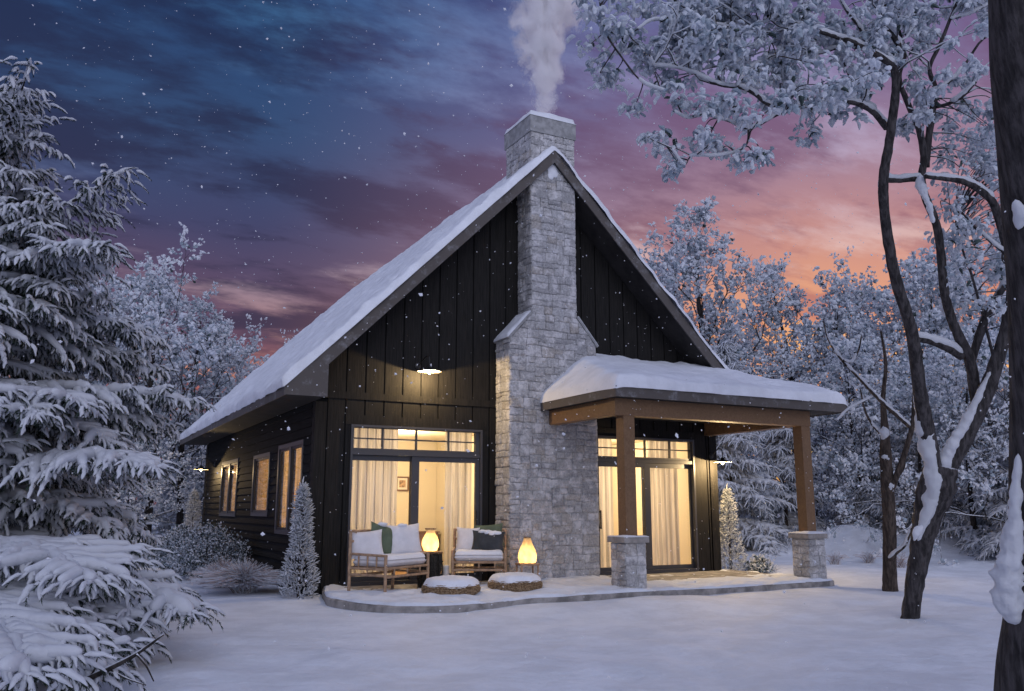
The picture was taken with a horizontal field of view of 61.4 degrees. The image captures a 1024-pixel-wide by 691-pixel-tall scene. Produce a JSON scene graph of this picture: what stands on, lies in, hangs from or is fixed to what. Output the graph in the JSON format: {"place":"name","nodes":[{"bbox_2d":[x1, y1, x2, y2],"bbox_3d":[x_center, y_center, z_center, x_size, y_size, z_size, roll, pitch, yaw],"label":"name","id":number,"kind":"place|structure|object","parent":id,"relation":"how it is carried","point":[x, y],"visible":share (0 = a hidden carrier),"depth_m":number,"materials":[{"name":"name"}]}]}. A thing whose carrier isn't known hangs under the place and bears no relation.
{"place":"outdoors","nodes":[
{"label":"outdoors","id":0,"kind":"place"},
{"bbox_2d":[185,553,236,587],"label":"frosted grass","id":1,"kind":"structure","parent":0,"point":[211,568],"depth_m":15.10,"materials":[{"name":"white plant"}]},
{"bbox_2d":[188,557,292,593],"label":"frosted grass","id":2,"kind":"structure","parent":0,"point":[246,577],"depth_m":13.90,"materials":[{"name":"white plant"}]},
{"bbox_2d":[419,531,439,550],"bbox_3d":[-2.552,4.477,18.971,1.910,0.750,0.405,6,-12,-27],"label":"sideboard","id":3,"kind":"object","parent":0,"point":[422,534],"visible":0.07,"depth_m":19.11,"materials":[{"name":"brown wood"}]},
{"bbox_2d":[0,505,1002,690],"bbox_3d":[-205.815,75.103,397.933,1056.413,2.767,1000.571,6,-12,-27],"label":"snowy ground","id":4,"kind":"structure","parent":0,"point":[847,634],"depth_m":8.87,"materials":[{"name":"white snow"}]},
{"bbox_2d":[0,237,174,528],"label":"frosted tree","id":5,"kind":"object","parent":4,"relation":"on","point":[92,285],"visible":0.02,"depth_m":33.23,"materials":[{"name":"grey plant"}]},
{"bbox_2d":[6,280,203,514],"bbox_3d":[-12.997,2.071,27.254,6.398,9.343,7.924,3,-11,-18],"label":"frosted tree","id":6,"kind":"object","parent":4,"relation":"on","point":[126,310],"visible":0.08,"depth_m":27.32,"materials":[{"name":"grey plant"}]},
{"bbox_2d":[0,56,225,690],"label":"spruce","id":7,"kind":"object","parent":4,"relation":"on","point":[69,601],"visible":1,"depth_m":8.92,"materials":[{"name":"white"}]},
{"bbox_2d":[72,412,177,528],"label":"frosted tree","id":8,"kind":"object","parent":4,"relation":"on","point":[150,515],"visible":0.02,"depth_m":25.44,"materials":[{"name":"grey plant"}]},
{"bbox_2d":[65,435,199,538],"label":"frosted tree","id":9,"kind":"object","parent":4,"relation":"on","point":[149,489],"visible":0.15,"depth_m":25.44,"materials":[{"name":"grey plant"}]},
{"bbox_2d":[73,373,203,534],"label":"frosted tree","id":10,"kind":"object","parent":4,"relation":"on","point":[173,502],"visible":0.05,"depth_m":25.44,"materials":[{"name":"grey plant"}]},
{"bbox_2d":[65,255,217,499],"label":"frosted tree","id":11,"kind":"object","parent":4,"relation":"on","point":[151,309],"visible":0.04,"depth_m":32.27,"materials":[{"name":"grey plant"}]},
{"bbox_2d":[130,532,156,559],"bbox_3d":[-9.204,5.042,21.522,1.479,0.965,1.430,6,-12,-27],"label":"snowy bush","id":12,"kind":"object","parent":4,"relation":"on","point":[133,539],"visible":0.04,"depth_m":21.33,"materials":[{"name":"grey plant"}]},
{"bbox_2d":[107,412,202,519],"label":"frosted tree","id":13,"kind":"object","parent":4,"relation":"on","point":[164,477],"visible":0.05,"depth_m":31.98,"materials":[{"name":"grey plant"}]},
{"bbox_2d":[122,388,212,536],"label":"frosted tree","id":14,"kind":"object","parent":4,"relation":"on","point":[166,495],"depth_m":34.92,"materials":[{"name":"grey plant"}]},
{"bbox_2d":[145,528,192,559],"bbox_3d":[-8.136,4.928,20.989,1.681,0.987,1.627,3,-11,-15],"label":"snowy bush","id":15,"kind":"object","parent":4,"relation":"on","point":[163,539],"visible":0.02,"depth_m":20.84,"materials":[{"name":"grey plant"}]},
{"bbox_2d":[70,222,268,531],"bbox_3d":[-10.966,1.646,27.679,8.915,10.511,7.198,-3,-11,14],"label":"frosted tree","id":16,"kind":"object","parent":4,"relation":"on","point":[165,295],"visible":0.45,"depth_m":27.52,"materials":[{"name":"grey plant"}]},
{"bbox_2d":[141,457,201,521],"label":"snowy spruce","id":17,"kind":"object","parent":4,"relation":"on","point":[155,503],"visible":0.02,"depth_m":45.55,"materials":[{"name":"white"}]},
{"bbox_2d":[141,520,207,569],"bbox_3d":[-7.222,4.440,19.069,1.850,1.141,1.709,6,-12,-27],"label":"snowy bush","id":18,"kind":"object","parent":4,"relation":"on","point":[183,533],"visible":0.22,"depth_m":18.77,"materials":[{"name":"grey plant"}]},
{"bbox_2d":[151,419,203,535],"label":"snowy spruce","id":19,"kind":"object","parent":4,"relation":"on","point":[165,525],"visible":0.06,"depth_m":33.32,"materials":[{"name":"white"}]},
{"bbox_2d":[102,281,253,528],"bbox_3d":[-11.350,2.444,29.865,6.729,9.660,5.732,1,-11,-5],"label":"frosted tree","id":20,"kind":"object","parent":4,"relation":"on","point":[198,305],"visible":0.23,"depth_m":29.70,"materials":[{"name":"grey plant"}]},
{"bbox_2d":[167,496,202,527],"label":"frosted tree","id":21,"kind":"object","parent":4,"relation":"on","point":[173,524],"visible":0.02,"depth_m":30.09,"materials":[{"name":"grey plant"}]},
{"bbox_2d":[183,487,201,531],"bbox_3d":[-9.077,5.012,24.481,0.873,2.095,0.865,6,-12,-27],"label":"cone shrub","id":22,"kind":"object","parent":4,"relation":"on","point":[190,515],"visible":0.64,"depth_m":24.49,"materials":[{"name":"white plant"}]},
{"bbox_2d":[144,309,267,518],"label":"frosted tree","id":23,"kind":"object","parent":4,"relation":"on","point":[214,371],"visible":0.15,"depth_m":31.60,"materials":[{"name":"grey plant"}]},
{"bbox_2d":[160,519,253,577],"bbox_3d":[-6.048,4.057,17.087,1.839,1.205,1.898,6,-12,-27],"label":"snowy bush","id":24,"kind":"object","parent":4,"relation":"on","point":[208,546],"visible":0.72,"depth_m":16.81,"materials":[{"name":"grey plant"}]},
{"bbox_2d":[163,329,297,478],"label":"frosted tree","id":25,"kind":"object","parent":4,"relation":"on","point":[240,368],"visible":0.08,"depth_m":34.75,"materials":[{"name":"grey plant"}]},
{"bbox_2d":[277,477,321,598],"bbox_3d":[-3.312,3.030,13.511,0.717,1.994,0.679,6,-12,-27],"label":"cone shrub","id":26,"kind":"object","parent":4,"relation":"on","point":[297,520],"visible":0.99,"depth_m":13.43,"materials":[{"name":"white plant"}]},
{"bbox_2d":[179,110,848,595],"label":"house","id":27,"kind":"structure","parent":4,"relation":"on","point":[623,378],"depth_m":15.66,"materials":[{"name":"black wood"}]},
{"bbox_2d":[194,458,215,470],"bbox_3d":[-7.970,3.085,22.307,0.537,0.334,0.391,13,-17,-51],"label":"wall lamp","id":28,"kind":"object","parent":27,"relation":"attached to","point":[200,468],"visible":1,"depth_m":22.27,"materials":[{"name":"black metal"}]},
{"bbox_2d":[219,458,238,516],"bbox_3d":[-6.696,3.398,20.538,0.132,1.310,2.100,6,-12,-27],"label":"window","id":29,"kind":"structure","parent":27,"relation":"in","point":[230,463],"depth_m":20.52,"materials":[{"name":"grey metal"}]},
{"bbox_2d":[223,465,236,510],"bbox_3d":[-6.663,3.401,20.555,0.040,1.150,1.940,6,-12,-27],"label":"curtain","id":30,"kind":"object","parent":27,"relation":"hanging from","point":[233,489],"visible":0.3,"depth_m":20.53,"materials":[{"name":"beige fabric"}]},
{"bbox_2d":[250,452,270,516],"bbox_3d":[-5.029,2.818,17.429,0.132,1.240,1.550,6,-12,-27],"label":"window","id":31,"kind":"structure","parent":27,"relation":"in","point":[265,456],"depth_m":17.91,"materials":[{"name":"grey metal"}]},
{"bbox_2d":[256,459,268,509],"bbox_3d":[-4.997,2.821,17.446,0.040,1.080,1.390,6,-12,-27],"label":"curtain","id":32,"kind":"object","parent":27,"relation":"hanging from","point":[262,486],"visible":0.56,"depth_m":17.60,"materials":[{"name":"beige fabric"}]},
{"bbox_2d":[274,439,304,534],"bbox_3d":[-3.913,2.539,15.326,0.132,1.610,1.820,6,-12,-27],"label":"window","id":33,"kind":"structure","parent":27,"relation":"in","point":[291,447],"depth_m":15.37,"materials":[{"name":"grey metal"}]},
{"bbox_2d":[281,448,301,526],"bbox_3d":[-3.880,2.542,15.343,0.040,1.450,1.660,6,-12,-27],"label":"curtain","id":34,"kind":"object","parent":27,"relation":"hanging from","point":[285,478],"visible":0.33,"depth_m":15.76,"materials":[{"name":"beige fabric"}]},
{"bbox_2d":[350,428,397,576],"bbox_3d":[-2.411,2.675,14.726,0.920,2.640,0.100,6,-12,-27],"label":"curtain","id":35,"kind":"object","parent":27,"relation":"hanging from","point":[374,488],"visible":0.42,"depth_m":14.82,"materials":[{"name":"beige fabric"}]},
{"bbox_2d":[397,476,408,490],"bbox_3d":[-2.474,3.122,19.479,0.300,0.320,0.030,6,-12,-27],"label":"wall picture","id":36,"kind":"object","parent":27,"relation":"attached to","point":[402,483],"depth_m":19.48,"materials":[{"name":"white paper"}]},
{"bbox_2d":[345,424,482,586],"bbox_3d":[-1.645,2.725,14.799,2.433,2.630,0.190,6,-12,-27],"label":"patio door","id":37,"kind":"structure","parent":27,"relation":"in","point":[415,456],"depth_m":14.82,"materials":[{"name":"grey metal"}]},
{"bbox_2d":[415,356,441,373],"bbox_3d":[-1.461,0.340,14.968,0.432,0.334,0.566,6,-12,-27],"label":"wall lamp","id":38,"kind":"object","parent":27,"relation":"attached to","point":[429,369],"visible":0.99,"depth_m":14.98,"materials":[{"name":"black metal"}]},
{"bbox_2d":[444,432,471,572],"bbox_3d":[-0.969,2.816,15.473,0.540,2.640,0.100,6,-12,-27],"label":"curtain","id":39,"kind":"object","parent":27,"relation":"hanging from","point":[457,509],"visible":0.53,"depth_m":15.51,"materials":[{"name":"beige fabric"}]},
{"bbox_2d":[598,439,613,567],"bbox_3d":[1.685,3.075,16.847,0.660,2.640,0.100,6,-12,-27],"label":"curtain","id":40,"kind":"object","parent":27,"relation":"hanging from","point":[606,492],"visible":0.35,"depth_m":16.93,"materials":[{"name":"beige fabric"}]},
{"bbox_2d":[597,435,698,575],"bbox_3d":[2.624,3.141,17.010,2.433,2.630,0.190,6,-12,-27],"label":"patio door","id":41,"kind":"structure","parent":27,"relation":"in","point":[645,463],"depth_m":17.15,"materials":[{"name":"grey metal"}]},
{"bbox_2d":[647,441,679,564],"bbox_3d":[3.096,3.212,17.578,0.790,2.640,0.100,6,-12,-27],"label":"curtain","id":42,"kind":"object","parent":27,"relation":"hanging from","point":[665,512],"visible":0.7,"depth_m":17.57,"materials":[{"name":"beige fabric"}]},
{"bbox_2d":[709,448,730,463],"bbox_3d":[4.234,2.268,17.642,0.391,0.334,0.537,13,-17,-51],"label":"wall lamp","id":43,"kind":"object","parent":27,"relation":"attached to","point":[722,460],"visible":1,"depth_m":17.61,"materials":[{"name":"black metal"}]},
{"bbox_2d":[637,238,764,439],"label":"frosted tree","id":44,"kind":"object","parent":4,"relation":"on","point":[658,269],"visible":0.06,"depth_m":38.22,"materials":[{"name":"grey plant"}]},
{"bbox_2d":[638,195,793,378],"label":"frosted tree","id":45,"kind":"object","parent":4,"relation":"on","point":[695,247],"visible":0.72,"depth_m":35.00,"materials":[{"name":"grey plant"}]},
{"bbox_2d":[667,263,769,372],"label":"frosted tree","id":46,"kind":"object","parent":4,"relation":"on","point":[748,336],"visible":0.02,"depth_m":41.75,"materials":[{"name":"grey plant"}]},
{"bbox_2d":[719,485,748,570],"bbox_3d":[4.629,3.925,18.372,0.775,2.013,0.742,6,-12,-27],"label":"cone shrub","id":47,"kind":"object","parent":4,"relation":"on","point":[730,516],"visible":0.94,"depth_m":18.29,"materials":[{"name":"white plant"}]},
{"bbox_2d":[713,341,796,556],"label":"snowy spruce","id":48,"kind":"object","parent":4,"relation":"on","point":[738,480],"visible":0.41,"depth_m":25.46,"materials":[{"name":"white plant"}]},
{"bbox_2d":[741,448,777,518],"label":"snowy spruce","id":49,"kind":"object","parent":4,"relation":"on","point":[750,458],"visible":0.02,"depth_m":48.92,"materials":[{"name":"white"}]},
{"bbox_2d":[742,554,777,572],"bbox_3d":[5.281,4.707,18.383,0.765,0.527,0.872,6,-12,-27],"label":"snowy bush","id":50,"kind":"object","parent":4,"relation":"on","point":[762,564],"visible":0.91,"depth_m":18.27,"materials":[{"name":"grey plant"}]},
{"bbox_2d":[709,314,830,515],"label":"frosted tree","id":51,"kind":"object","parent":4,"relation":"on","point":[733,325],"visible":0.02,"depth_m":42.45,"materials":[{"name":"grey plant"}]},
{"bbox_2d":[740,427,830,541],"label":"snowy spruce","id":52,"kind":"object","parent":4,"relation":"on","point":[783,443],"visible":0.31,"depth_m":27.80,"materials":[{"name":"white"}]},
{"bbox_2d":[566,0,1007,618],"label":"forked tree","id":53,"kind":"object","parent":4,"relation":"on","point":[692,32],"visible":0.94,"depth_m":9.82,"materials":[{"name":"white plant"}]},
{"bbox_2d":[733,258,856,510],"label":"frosted tree","id":54,"kind":"object","parent":4,"relation":"on","point":[762,299],"visible":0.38,"depth_m":37.01,"materials":[{"name":"grey plant"}]},
{"bbox_2d":[710,252,911,476],"bbox_3d":[12.548,2.015,33.338,8.070,11.784,9.995,-9,-14,41],"label":"frosted tree","id":55,"kind":"object","parent":4,"relation":"on","point":[834,303],"visible":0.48,"depth_m":34.15,"materials":[{"name":"grey plant"}]},
{"bbox_2d":[810,417,836,525],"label":"snowy spruce","id":56,"kind":"object","parent":4,"relation":"on","point":[822,517],"visible":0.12,"depth_m":37.71,"materials":[{"name":"white"}]},
{"bbox_2d":[814,416,858,528],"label":"snowy spruce","id":57,"kind":"object","parent":4,"relation":"on","point":[832,516],"visible":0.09,"depth_m":31.14,"materials":[{"name":"white"}]},
{"bbox_2d":[826,550,854,564],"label":"dry grass","id":58,"kind":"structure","parent":4,"relation":"on","point":[836,559],"depth_m":21.79,"materials":[{"name":"white plant"}]},
{"bbox_2d":[776,266,938,446],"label":"frosted tree","id":59,"kind":"object","parent":4,"relation":"on","point":[864,282],"visible":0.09,"depth_m":36.78,"materials":[{"name":"grey plant"}]},
{"bbox_2d":[776,333,965,521],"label":"frosted tree","id":60,"kind":"object","parent":4,"relation":"on","point":[832,365],"visible":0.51,"depth_m":27.45,"materials":[{"name":"grey plant"}]},
{"bbox_2d":[834,388,911,529],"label":"snowy spruce","id":61,"kind":"object","parent":4,"relation":"on","point":[875,514],"visible":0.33,"depth_m":26.77,"materials":[{"name":"white"}]},
{"bbox_2d":[823,321,923,591],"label":"slender tree","id":62,"kind":"object","parent":4,"relation":"on","point":[889,479],"visible":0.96,"depth_m":13.91,"materials":[{"name":"brown plant"}]},
{"bbox_2d":[741,284,1005,519],"bbox_3d":[12.424,2.407,29.806,9.341,9.740,9.200,6,-12,-27],"label":"frosted tree","id":63,"kind":"object","parent":4,"relation":"on","point":[878,307],"visible":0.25,"depth_m":30.05,"materials":[{"name":"grey plant"}]},
{"bbox_2d":[772,245,977,444],"bbox_3d":[15.254,1.751,33.616,10.586,12.481,8.548,1,-11,-7],"label":"frosted tree","id":64,"kind":"object","parent":4,"relation":"on","point":[905,264],"visible":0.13,"depth_m":34.35,"materials":[{"name":"grey plant"}]},
{"bbox_2d":[831,321,945,416],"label":"frosted tree","id":65,"kind":"object","parent":4,"relation":"on","point":[880,359],"visible":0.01,"depth_m":42.70,"materials":[{"name":"grey plant"}]},
{"bbox_2d":[823,357,1008,545],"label":"frosted tree","id":66,"kind":"object","parent":4,"relation":"on","point":[908,394],"visible":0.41,"depth_m":24.79,"materials":[{"name":"grey plant"}]},
{"bbox_2d":[824,321,1008,554],"bbox_3d":[12.240,2.427,23.679,6.426,6.700,6.329,9,-14,-40],"label":"frosted tree","id":67,"kind":"object","parent":4,"relation":"on","point":[934,372],"visible":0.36,"depth_m":23.97,"materials":[{"name":"grey plant"}]},
{"bbox_2d":[824,250,1008,456],"bbox_3d":[14.833,1.660,29.352,6.319,10.649,7.418,6,-12,-29],"label":"frosted tree","id":68,"kind":"object","parent":4,"relation":"on","point":[924,320],"visible":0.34,"depth_m":30.04,"materials":[{"name":"grey plant"}]},
{"bbox_2d":[874,408,963,538],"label":"snowy spruce","id":69,"kind":"object","parent":4,"relation":"on","point":[906,513],"visible":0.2,"depth_m":25.78,"materials":[{"name":"white"}]},
{"bbox_2d":[832,228,1007,433],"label":"frosted tree","id":70,"kind":"object","parent":4,"relation":"on","point":[929,256],"visible":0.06,"depth_m":32.29,"materials":[{"name":"grey plant"}]},
{"bbox_2d":[873,321,1008,565],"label":"frosted tree","id":71,"kind":"object","parent":4,"relation":"on","point":[984,355],"visible":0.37,"depth_m":22.14,"materials":[{"name":"grey plant"}]},
{"bbox_2d":[927,376,989,521],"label":"snowy spruce","id":72,"kind":"object","parent":4,"relation":"on","point":[949,434],"visible":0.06,"depth_m":27.19,"materials":[{"name":"white plant"}]},
{"bbox_2d":[919,210,1003,431],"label":"frosted tree","id":73,"kind":"object","parent":4,"relation":"on","point":[968,306],"visible":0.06,"depth_m":29.23,"materials":[{"name":"grey plant"}]},
{"bbox_2d":[936,392,1008,555],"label":"snowy spruce","id":74,"kind":"object","parent":4,"relation":"on","point":[967,531],"visible":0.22,"depth_m":23.90,"materials":[{"name":"white"}]},
{"bbox_2d":[964,368,1008,560],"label":"snowy spruce","id":75,"kind":"object","parent":4,"relation":"on","point":[992,541],"visible":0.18,"depth_m":22.20,"materials":[{"name":"white"}]},
{"bbox_2d":[988,0,1023,690],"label":"thick trunk","id":76,"kind":"object","parent":4,"relation":"on","point":[1006,67],"visible":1,"depth_m":4.94,"materials":[{"name":"brown plant"}]},
{"bbox_2d":[0,0,1008,504],"label":"sky","id":77,"kind":"structure","parent":0,"point":[527,39],"materials":[{"name":"blue"}]},
{"bbox_2d":[4,0,1023,687],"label":"falling snow","id":78,"kind":"structure","parent":0,"point":[562,310],"depth_m":8.97,"materials":[{"name":"white snow"}]},
{"bbox_2d":[322,569,833,612],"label":"terrace","id":79,"kind":"structure","parent":0,"point":[337,603],"depth_m":13.07,"materials":[{"name":"stone"}]},
{"bbox_2d":[417,551,442,587],"bbox_3d":[-1.318,3.599,13.861,0.425,0.559,0.425,6,-12,-27],"label":"drum table","id":80,"kind":"object","parent":79,"relation":"on","point":[435,563],"visible":0.45,"depth_m":13.73,"materials":[{"name":"metal"}]},
{"bbox_2d":[422,528,438,551],"bbox_3d":[-1.316,3.143,13.946,0.277,0.369,0.281,6,-12,-27],"label":"lantern","id":81,"kind":"object","parent":80,"relation":"on","point":[430,541],"visible":1,"depth_m":13.85,"materials":[{"name":"glass"}]},
{"bbox_2d":[443,565,448,574],"bbox_3d":[-1.083,3.766,14.139,0.108,0.320,0.108,6,-12,-27],"label":"pillar candle","id":82,"kind":"object","parent":79,"relation":"on","point":[445,569],"visible":0.5,"depth_m":14.11,"materials":[{"name":"white wax"}]},
{"bbox_2d":[324,569,831,605],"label":"terrace snow","id":83,"kind":"structure","parent":79,"relation":"on","point":[578,585],"depth_m":12.93,"materials":[{"name":"white snow"}]},
{"bbox_2d":[347,529,429,591],"bbox_3d":[-1.870,3.283,13.187,0.734,0.927,1.103,-6,-12,30],"label":"loveseat","id":84,"kind":"object","parent":83,"relation":"on","point":[398,562],"visible":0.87,"depth_m":12.88,"materials":[{"name":"brown wood"}]},
{"bbox_2d":[352,529,383,558],"bbox_3d":[-2.209,3.018,13.102,0.530,0.442,0.214,6,-12,-27],"label":"cushion","id":85,"kind":"object","parent":84,"relation":"on","point":[369,542],"visible":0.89,"depth_m":13.05,"materials":[{"name":"white fabric"}]},
{"bbox_2d":[371,521,392,553],"bbox_3d":[-2.007,3.013,13.372,0.578,0.569,0.191,8,-13,-37],"label":"cushion","id":86,"kind":"object","parent":84,"relation":"on","point":[387,536],"visible":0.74,"depth_m":13.35,"materials":[{"name":"green fabric"}]},
{"bbox_2d":[386,523,421,553],"bbox_3d":[-1.691,3.049,13.550,0.580,0.508,0.233,6,-12,-27],"label":"cushion","id":87,"kind":"object","parent":84,"relation":"on","point":[405,539],"visible":0.89,"depth_m":13.49,"materials":[{"name":"white fabric"}]},
{"bbox_2d":[421,575,480,594],"bbox_3d":[-0.888,3.489,12.571,0.875,0.264,0.875,6,-12,-27],"label":"pouf","id":88,"kind":"object","parent":83,"relation":"on","point":[450,584],"visible":0.94,"depth_m":12.27,"materials":[{"name":"wicker"}]},
{"bbox_2d":[451,528,506,574],"bbox_3d":[-0.543,3.517,14.378,0.913,0.907,0.694,0,-11,-1],"label":"armchair","id":89,"kind":"object","parent":83,"relation":"on","point":[464,556],"visible":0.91,"depth_m":14.08,"materials":[{"name":"brown wood"}]},
{"bbox_2d":[455,527,479,550],"bbox_3d":[-0.750,3.281,14.600,0.405,0.417,0.194,-1,-11,3],"label":"cushion","id":90,"kind":"object","parent":89,"relation":"on","point":[464,538],"visible":0.79,"depth_m":14.54,"materials":[{"name":"white fabric"}]},
{"bbox_2d":[472,529,504,552],"bbox_3d":[-0.402,3.287,14.500,0.578,0.382,0.201,-1,-11,3],"label":"cushion","id":91,"kind":"object","parent":89,"relation":"on","point":[487,539],"visible":0.95,"depth_m":14.44,"materials":[{"name":"grey fabric"}]},
{"bbox_2d":[474,523,503,544],"bbox_3d":[-0.392,3.232,14.691,0.531,0.416,0.162,-1,-11,5],"label":"cushion","id":92,"kind":"object","parent":89,"relation":"on","point":[496,527],"visible":0.37,"depth_m":14.69,"materials":[{"name":"green fabric"}]},
{"bbox_2d":[487,572,542,591],"bbox_3d":[0.047,3.608,13.211,0.855,0.267,0.855,6,-12,-27],"label":"pouf","id":93,"kind":"object","parent":83,"relation":"on","point":[514,581],"visible":0.98,"depth_m":12.90,"materials":[{"name":"wicker"}]},
{"bbox_2d":[515,563,539,575],"bbox_3d":[0.256,3.789,14.301,0.330,0.343,0.330,3,-11,-16],"label":"stool","id":94,"kind":"object","parent":83,"relation":"on","point":[532,565],"visible":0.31,"depth_m":14.21,"materials":[{"name":"brown wood"}]},
{"bbox_2d":[518,537,536,563],"bbox_3d":[0.257,3.410,14.372,0.309,0.429,0.314,6,-12,-27],"label":"lantern","id":95,"kind":"object","parent":94,"relation":"on","point":[527,554],"visible":1,"depth_m":14.26,"materials":[{"name":"glass"}]},
{"bbox_2d":[852,547,882,562],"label":"dry grass","id":96,"kind":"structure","parent":0,"point":[871,558],"depth_m":21.98,"materials":[{"name":"white"}]},
{"bbox_2d":[881,550,907,567],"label":"dry grass","id":97,"kind":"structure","parent":0,"point":[901,564],"depth_m":20.76,"materials":[{"name":"white plant"}]}
]}

